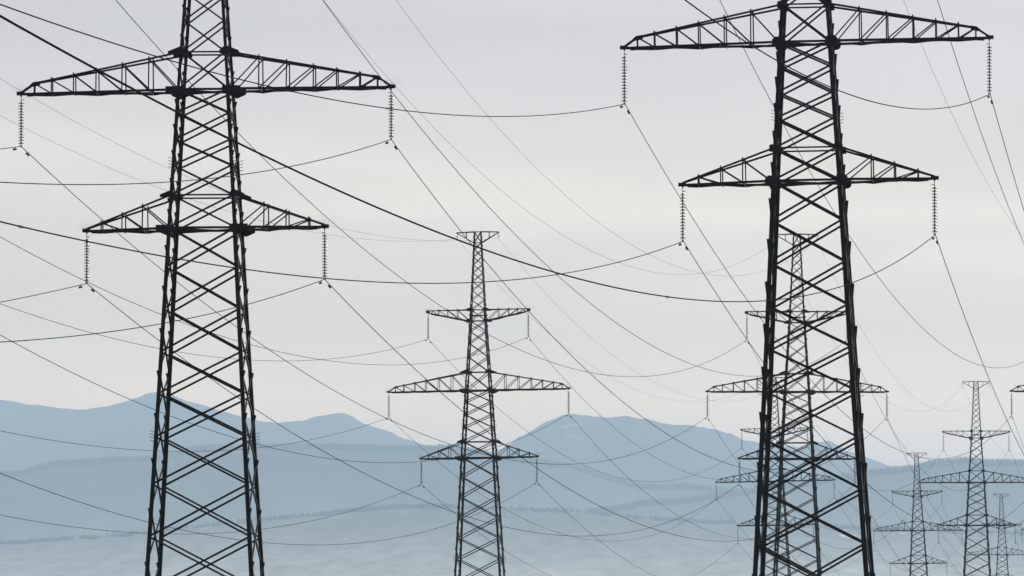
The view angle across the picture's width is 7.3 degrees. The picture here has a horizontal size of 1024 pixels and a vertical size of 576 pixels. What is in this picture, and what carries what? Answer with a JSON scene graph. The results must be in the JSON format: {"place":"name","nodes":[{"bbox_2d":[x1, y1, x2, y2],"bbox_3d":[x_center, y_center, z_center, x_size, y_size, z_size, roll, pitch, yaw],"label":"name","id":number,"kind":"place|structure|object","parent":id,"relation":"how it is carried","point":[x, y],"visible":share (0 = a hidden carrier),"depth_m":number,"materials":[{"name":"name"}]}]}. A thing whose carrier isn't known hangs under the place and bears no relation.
{"place":"outdoors","nodes":[
{"label":"outdoors","id":0,"kind":"place"},
{"bbox_2d":[0,449,719,541],"bbox_3d":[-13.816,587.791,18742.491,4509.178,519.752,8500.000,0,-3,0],"label":"wooded hills","id":1,"kind":"structure","parent":0,"point":[291,482],"depth_m":19618.09,"materials":[{"name":"blue plant"}]},
{"bbox_2d":[0,392,913,472],"bbox_3d":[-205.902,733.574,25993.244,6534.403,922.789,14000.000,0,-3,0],"label":"mountains","id":2,"kind":"structure","parent":0,"point":[126,425],"depth_m":27388.45,"materials":[{"name":"blue stone"}]},
{"bbox_2d":[0,507,1023,575],"bbox_3d":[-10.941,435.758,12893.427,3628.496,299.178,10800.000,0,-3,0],"label":"foothills","id":3,"kind":"structure","parent":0,"point":[431,552],"depth_m":13773.61,"materials":[{"name":"blue soil"}]},
{"bbox_2d":[0,501,1023,544],"bbox_3d":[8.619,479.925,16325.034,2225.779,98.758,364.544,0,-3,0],"label":"foothill wood","id":4,"kind":"object","parent":3,"relation":"on","point":[419,505],"visible":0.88,"depth_m":16304.21,"materials":[{"name":"blue plant"}]},
{"bbox_2d":[0,0,1023,465],"label":"sky","id":5,"kind":"structure","parent":0,"point":[700,112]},
{"bbox_2d":[494,414,891,488],"bbox_3d":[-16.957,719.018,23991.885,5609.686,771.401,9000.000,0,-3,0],"label":"snowy mountain","id":6,"kind":"structure","parent":0,"point":[568,437],"depth_m":25020.60,"materials":[{"name":"stone"}]},
{"bbox_2d":[0,441,750,491],"bbox_3d":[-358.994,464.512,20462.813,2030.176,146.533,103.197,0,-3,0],"label":"ridge wood","id":7,"kind":"object","parent":6,"relation":"on","point":[286,446],"visible":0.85,"depth_m":20439.47,"materials":[{"name":"blue plant"}]},
{"bbox_2d":[599,463,1023,532],"bbox_3d":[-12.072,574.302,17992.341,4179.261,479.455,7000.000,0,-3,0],"label":"eastern hills","id":8,"kind":"structure","parent":0,"point":[738,509],"depth_m":18477.97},
{"bbox_2d":[584,456,1023,512],"bbox_3d":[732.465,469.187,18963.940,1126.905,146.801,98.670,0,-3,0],"label":"eastern ridge wood","id":9,"kind":"object","parent":8,"relation":"on","point":[872,472],"visible":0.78,"depth_m":18938.22,"materials":[{"name":"blue plant"}]},
{"bbox_2d":[937,0,1023,242],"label":"conductor cable","id":10,"kind":"object","parent":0,"point":[977,121],"visible":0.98,"depth_m":411.57,"materials":[{"name":"metal"}]},
{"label":"insulator string","id":11,"kind":"object","parent":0,"visible":0},
{"bbox_2d":[847,342,1008,490],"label":"conductor cable","id":12,"kind":"object","parent":11,"relation":"hanging from","point":[912,458],"visible":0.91,"depth_m":869.38,"materials":[{"name":"metal"}]},
{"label":"insulator string","id":13,"kind":"object","parent":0,"visible":0},
{"bbox_2d":[887,418,1022,548],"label":"conductor cable","id":14,"kind":"object","parent":13,"relation":"hanging from","point":[926,496],"visible":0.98,"depth_m":812.09,"materials":[{"name":"metal"}]},
{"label":"insulator string","id":15,"kind":"object","parent":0,"visible":0},
{"bbox_2d":[870,513,1011,574],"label":"conductor cable","id":16,"kind":"object","parent":15,"relation":"hanging from","point":[901,561],"visible":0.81,"depth_m":812.97,"materials":[{"name":"metal"}]},
{"label":"ground","id":17,"kind":"structure","parent":0,"visible":0},
{"bbox_2d":[14,0,399,575],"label":"lattice pylon","id":18,"kind":"object","parent":17,"relation":"on","point":[240,230],"visible":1,"depth_m":354.22,"materials":[{"name":"metal"}]},
{"bbox_2d":[18,95,23,146],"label":"insulator string","id":19,"kind":"object","parent":18,"relation":"hanging from","point":[21,112],"visible":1,"depth_m":355.42,"materials":[{"name":"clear glass"}]},
{"bbox_2d":[22,147,706,464],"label":"conductor cable","id":20,"kind":"object","parent":19,"relation":"hanging from","point":[27,154],"visible":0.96,"depth_m":450.25,"materials":[{"name":"metal"}]},
{"bbox_2d":[84,232,89,283],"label":"insulator string","id":21,"kind":"object","parent":18,"relation":"hanging from","point":[86,260],"visible":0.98,"depth_m":354.93,"materials":[{"name":"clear glass"}]},
{"bbox_2d":[0,283,85,302],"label":"conductor cable","id":22,"kind":"object","parent":21,"relation":"hanging from","point":[80,286],"visible":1,"depth_m":344.60,"materials":[{"name":"metal"}]},
{"bbox_2d":[87,284,738,535],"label":"conductor cable","id":23,"kind":"object","parent":21,"relation":"hanging from","point":[93,290],"visible":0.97,"depth_m":447.88,"materials":[{"name":"metal"}]},
{"bbox_2d":[322,228,327,277],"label":"insulator string","id":24,"kind":"object","parent":18,"relation":"hanging from","point":[324,255],"visible":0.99,"depth_m":354.17,"materials":[{"name":"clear glass"}]},
{"bbox_2d":[0,279,324,342],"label":"conductor cable","id":25,"kind":"object","parent":24,"relation":"hanging from","point":[320,282],"visible":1,"depth_m":296.14,"materials":[{"name":"metal"}]},
{"bbox_2d":[325,280,853,540],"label":"conductor cable","id":26,"kind":"object","parent":24,"relation":"hanging from","point":[329,286],"visible":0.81,"depth_m":423.51,"materials":[{"name":"metal"}]},
{"bbox_2d":[388,88,393,139],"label":"insulator string","id":27,"kind":"object","parent":18,"relation":"hanging from","point":[391,116],"visible":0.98,"depth_m":354.24,"materials":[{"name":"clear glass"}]},
{"bbox_2d":[0,139,390,184],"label":"conductor cable","id":28,"kind":"object","parent":27,"relation":"hanging from","point":[188,180],"visible":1,"depth_m":283.31,"materials":[{"name":"metal"}]},
{"bbox_2d":[391,140,886,471],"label":"conductor cable","id":29,"kind":"object","parent":27,"relation":"hanging from","point":[395,147],"visible":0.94,"depth_m":425.11,"materials":[{"name":"metal"}]},
{"bbox_2d":[387,231,574,575],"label":"lattice pylon","id":30,"kind":"object","parent":17,"relation":"on","point":[491,390],"visible":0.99,"depth_m":730.37,"materials":[{"name":"metal"}]},
{"bbox_2d":[420,459,422,483],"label":"insulator string","id":31,"kind":"object","parent":30,"relation":"hanging from","point":[421,463],"visible":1,"depth_m":730.70,"materials":[{"name":"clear glass"}]},
{"bbox_2d":[2,484,420,533],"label":"conductor cable","id":32,"kind":"object","parent":31,"relation":"hanging from","point":[203,533],"visible":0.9,"depth_m":591.77,"materials":[{"name":"metal"}]},
{"bbox_2d":[423,486,737,575],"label":"conductor cable","id":33,"kind":"object","parent":31,"relation":"hanging from","point":[535,568],"visible":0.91,"depth_m":810.48,"materials":[{"name":"metal"}]},
{"bbox_2d":[427,314,429,338],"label":"insulator string","id":34,"kind":"object","parent":30,"relation":"hanging from","point":[428,326],"visible":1,"depth_m":731.24,"materials":[{"name":"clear glass"}]},
{"bbox_2d":[2,304,426,360],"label":"conductor cable","id":35,"kind":"object","parent":34,"relation":"hanging from","point":[189,353],"visible":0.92,"depth_m":576.58,"materials":[{"name":"metal"}]},
{"bbox_2d":[429,340,739,481],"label":"conductor cable","id":36,"kind":"object","parent":34,"relation":"hanging from","point":[571,459],"visible":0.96,"depth_m":873.11,"materials":[{"name":"metal"}]},
{"bbox_2d":[527,312,529,336],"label":"insulator string","id":37,"kind":"object","parent":30,"relation":"hanging from","point":[528,324],"visible":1,"depth_m":730.37,"materials":[{"name":"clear glass"}]},
{"bbox_2d":[1,237,527,364],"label":"conductor cable","id":38,"kind":"object","parent":37,"relation":"hanging from","point":[233,339],"visible":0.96,"depth_m":515.56,"materials":[{"name":"metal"}]},
{"bbox_2d":[530,339,806,479],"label":"conductor cable","id":39,"kind":"object","parent":37,"relation":"hanging from","point":[621,433],"visible":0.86,"depth_m":829.00,"materials":[{"name":"metal"}]},
{"bbox_2d":[535,457,537,481],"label":"insulator string","id":40,"kind":"object","parent":30,"relation":"hanging from","point":[536,470],"visible":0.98,"depth_m":729.71,"materials":[{"name":"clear glass"}]},
{"bbox_2d":[0,473,535,544],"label":"conductor cable","id":41,"kind":"object","parent":40,"relation":"hanging from","point":[246,540],"visible":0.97,"depth_m":503.61,"materials":[{"name":"metal"}]},
{"bbox_2d":[537,482,809,575],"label":"conductor cable","id":42,"kind":"object","parent":40,"relation":"hanging from","point":[625,559],"visible":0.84,"depth_m":804.06,"materials":[{"name":"metal"}]},
{"bbox_2d":[567,389,569,413],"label":"insulator string","id":43,"kind":"object","parent":30,"relation":"hanging from","point":[568,394],"visible":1,"depth_m":729.69,"materials":[{"name":"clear glass"}]},
{"bbox_2d":[0,335,567,462],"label":"conductor cable","id":44,"kind":"object","parent":43,"relation":"hanging from","point":[237,438],"visible":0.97,"depth_m":483.61,"materials":[{"name":"metal"}]},
{"bbox_2d":[569,414,833,538],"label":"conductor cable","id":45,"kind":"object","parent":43,"relation":"hanging from","point":[668,509],"visible":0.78,"depth_m":836.42,"materials":[{"name":"metal"}]},
{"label":"earth wire hanger","id":46,"kind":"object","parent":30,"relation":"hanging from","visible":0},
{"bbox_2d":[1,79,493,240],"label":"earth wire","id":47,"kind":"object","parent":46,"relation":"hanging from","point":[210,186],"visible":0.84,"depth_m":532.82,"materials":[{"name":"metal"}]},
{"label":"earth wire hanger","id":48,"kind":"object","parent":30,"relation":"hanging from","visible":0},
{"bbox_2d":[5,118,451,240],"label":"earth wire","id":49,"kind":"object","parent":48,"relation":"hanging from","point":[166,190],"visible":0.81,"depth_m":545.21,"materials":[{"name":"metal"}]},
{"bbox_2d":[715,377,835,575],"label":"lattice pylon","id":50,"kind":"object","parent":17,"relation":"on","point":[785,525],"visible":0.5,"depth_m":1119.09,"materials":[{"name":"metal"}]},
{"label":"earth wire hanger","id":51,"kind":"object","parent":50,"relation":"hanging from","visible":0},
{"bbox_2d":[459,241,735,401],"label":"earth wire","id":52,"kind":"object","parent":51,"relation":"hanging from","point":[563,345],"visible":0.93,"depth_m":820.54,"materials":[{"name":"metal"}]},
{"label":"earth wire hanger","id":53,"kind":"object","parent":50,"relation":"hanging from","visible":0},
{"bbox_2d":[499,239,777,400],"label":"earth wire","id":54,"kind":"object","parent":53,"relation":"hanging from","point":[594,340],"visible":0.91,"depth_m":810.88,"materials":[{"name":"metal"}]},
{"bbox_2d":[705,233,888,575],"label":"lattice pylon","id":55,"kind":"object","parent":17,"relation":"on","point":[811,442],"visible":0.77,"depth_m":734.46,"materials":[{"name":"metal"}]},
{"bbox_2d":[706,392,708,416],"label":"insulator string","id":56,"kind":"object","parent":55,"relation":"hanging from","point":[707,405],"visible":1,"depth_m":735.52,"materials":[{"name":"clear glass"}]},
{"bbox_2d":[708,418,917,548],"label":"conductor cable","id":57,"kind":"object","parent":56,"relation":"hanging from","point":[781,514],"visible":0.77,"depth_m":830.62,"materials":[{"name":"metal"}]},
{"bbox_2d":[738,459,740,483],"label":"insulator string","id":58,"kind":"object","parent":55,"relation":"hanging from","point":[739,472],"visible":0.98,"depth_m":734.98,"materials":[{"name":"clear glass"}]},
{"bbox_2d":[740,486,938,573],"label":"conductor cable","id":59,"kind":"object","parent":58,"relation":"hanging from","point":[792,556],"visible":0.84,"depth_m":804.25,"materials":[{"name":"metal"}]},
{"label":"earth wire hanger","id":60,"kind":"object","parent":55,"relation":"hanging from","visible":0},
{"bbox_2d":[324,1,765,274],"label":"earth wire","id":61,"kind":"object","parent":60,"relation":"hanging from","point":[507,195],"visible":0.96,"depth_m":508.63,"materials":[{"name":"metal"}]},
{"bbox_2d":[795,278,960,411],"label":"earth wire","id":62,"kind":"object","parent":60,"relation":"hanging from","point":[861,378],"visible":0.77,"depth_m":883.84,"materials":[{"name":"metal"}]},
{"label":"earth wire hanger","id":63,"kind":"object","parent":55,"relation":"hanging from","visible":0},
{"bbox_2d":[396,0,811,275],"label":"earth wire","id":64,"kind":"object","parent":63,"relation":"hanging from","point":[548,179],"visible":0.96,"depth_m":490.55,"materials":[{"name":"metal"}]},
{"bbox_2d":[620,0,993,575],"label":"lattice pylon","id":65,"kind":"object","parent":17,"relation":"on","point":[841,180],"visible":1,"depth_m":352.87,"materials":[{"name":"metal"}]},
{"bbox_2d":[621,49,626,104],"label":"insulator string","id":66,"kind":"object","parent":65,"relation":"hanging from","point":[624,76],"visible":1,"depth_m":354.44,"materials":[{"name":"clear glass"}]},
{"bbox_2d":[0,4,623,116],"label":"conductor cable","id":67,"kind":"object","parent":66,"relation":"hanging from","point":[621,106],"visible":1,"depth_m":235.33,"materials":[{"name":"metal"}]},
{"bbox_2d":[625,104,1010,458],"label":"conductor cable","id":68,"kind":"object","parent":66,"relation":"hanging from","point":[628,111],"visible":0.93,"depth_m":423.68,"materials":[{"name":"metal"}]},
{"bbox_2d":[680,186,685,240],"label":"insulator string","id":69,"kind":"object","parent":65,"relation":"hanging from","point":[682,213],"visible":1,"depth_m":353.92,"materials":[{"name":"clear glass"}]},
{"bbox_2d":[0,221,682,283],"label":"conductor cable","id":70,"kind":"object","parent":69,"relation":"hanging from","point":[21,226],"visible":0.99,"depth_m":221.26,"materials":[{"name":"metal"}]},
{"bbox_2d":[683,241,1016,530],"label":"conductor cable","id":71,"kind":"object","parent":69,"relation":"hanging from","point":[686,247],"visible":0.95,"depth_m":427.36,"materials":[{"name":"metal"}]},
{"bbox_2d":[931,180,937,234],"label":"insulator string","id":72,"kind":"object","parent":65,"relation":"hanging from","point":[934,209],"visible":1,"depth_m":352.86,"materials":[{"name":"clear glass"}]},
{"bbox_2d":[0,15,935,301],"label":"conductor cable","id":73,"kind":"object","parent":72,"relation":"hanging from","point":[374,205],"visible":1,"depth_m":145.32,"materials":[{"name":"metal"}]},
{"bbox_2d":[935,235,1023,454],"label":"conductor cable","id":74,"kind":"object","parent":72,"relation":"hanging from","point":[972,336],"visible":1,"depth_m":387.15,"materials":[{"name":"metal"}]},
{"bbox_2d":[904,2,1021,234],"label":"earth wire","id":75,"kind":"object","parent":65,"relation":"attached to","point":[955,121],"visible":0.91,"depth_m":468.11,"materials":[{"name":"metal"}]},
{"bbox_2d":[986,39,991,93],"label":"insulator string","id":76,"kind":"object","parent":65,"relation":"hanging from","point":[989,71],"visible":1,"depth_m":352.90,"materials":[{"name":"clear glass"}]},
{"bbox_2d":[685,0,989,109],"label":"conductor cable","id":77,"kind":"object","parent":76,"relation":"hanging from","point":[988,96],"visible":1,"depth_m":226.86,"materials":[{"name":"metal"}]},
{"bbox_2d":[990,94,1023,209],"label":"conductor cable","id":78,"kind":"object","parent":76,"relation":"hanging from","point":[1005,148],"visible":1,"depth_m":368.10,"materials":[{"name":"metal"}]},
{"bbox_2d":[873,453,962,575],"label":"lattice pylon","id":79,"kind":"object","parent":17,"relation":"on","point":[911,530],"visible":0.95,"depth_m":1496.02,"materials":[{"name":"metal"}]},
{"bbox_2d":[917,381,1023,575],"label":"lattice pylon","id":80,"kind":"object","parent":17,"relation":"on","point":[969,482],"visible":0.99,"depth_m":1148.83,"materials":[{"name":"metal"}]},
{"bbox_2d":[968,494,1023,575],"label":"lattice pylon","id":81,"kind":"object","parent":17,"relation":"on","point":[1005,554],"visible":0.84,"depth_m":1909.48,"materials":[{"name":"metal"}]},
{"bbox_2d":[1010,385,1023,391],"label":"lattice pylon","id":82,"kind":"object","parent":17,"relation":"on","point":[1017,387],"visible":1,"depth_m":774.06,"materials":[{"name":"metal"}]},
{"bbox_2d":[1010,392,1012,414],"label":"insulator string","id":83,"kind":"object","parent":82,"relation":"hanging from","point":[1011,400],"visible":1,"depth_m":774.16,"materials":[{"name":"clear glass"}]},
{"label":"insulator string","id":84,"kind":"object","parent":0,"visible":0},
{"bbox_2d":[720,1,1022,367],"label":"conductor cable","id":85,"kind":"object","parent":84,"relation":"hanging from","point":[833,210],"visible":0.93,"depth_m":448.92,"materials":[{"name":"metal"}]},
{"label":"insulator string","id":86,"kind":"object","parent":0,"visible":0},
{"bbox_2d":[2,417,388,451],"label":"conductor cable","id":87,"kind":"object","parent":86,"relation":"hanging from","point":[181,451],"visible":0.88,"depth_m":600.48,"materials":[{"name":"metal"}]},
{"bbox_2d":[390,420,715,540],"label":"conductor cable","id":88,"kind":"object","parent":86,"relation":"hanging from","point":[521,517],"visible":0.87,"depth_m":849.25,"materials":[{"name":"metal"}]},
{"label":"insulator string","id":89,"kind":"object","parent":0,"visible":0},
{"bbox_2d":[116,0,745,376],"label":"conductor cable","id":90,"kind":"object","parent":89,"relation":"hanging from","point":[373,256],"visible":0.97,"depth_m":453.84,"materials":[{"name":"metal"}]},
{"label":"insulator string","id":91,"kind":"object","parent":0,"visible":0},
{"bbox_2d":[808,447,939,529],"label":"conductor cable","id":92,"kind":"object","parent":91,"relation":"hanging from","point":[856,510],"visible":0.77,"depth_m":1252.41,"materials":[{"name":"metal"}]},
{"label":"insulator string","id":93,"kind":"object","parent":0,"visible":0},
{"bbox_2d":[834,496,960,571],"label":"conductor cable","id":94,"kind":"object","parent":93,"relation":"hanging from","point":[882,557],"visible":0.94,"depth_m":1236.48,"materials":[{"name":"metal"}]},
{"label":"insulator string","id":95,"kind":"object","parent":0,"visible":0},
{"bbox_2d":[323,0,846,375],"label":"conductor cable","id":96,"kind":"object","parent":95,"relation":"hanging from","point":[510,229],"visible":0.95,"depth_m":434.22,"materials":[{"name":"metal"}]},
{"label":"insulator string","id":97,"kind":"object","parent":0,"visible":0},
{"bbox_2d":[748,342,942,490],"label":"conductor cable","id":98,"kind":"object","parent":97,"relation":"hanging from","point":[824,456],"visible":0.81,"depth_m":871.42,"materials":[{"name":"metal"}]}
]}

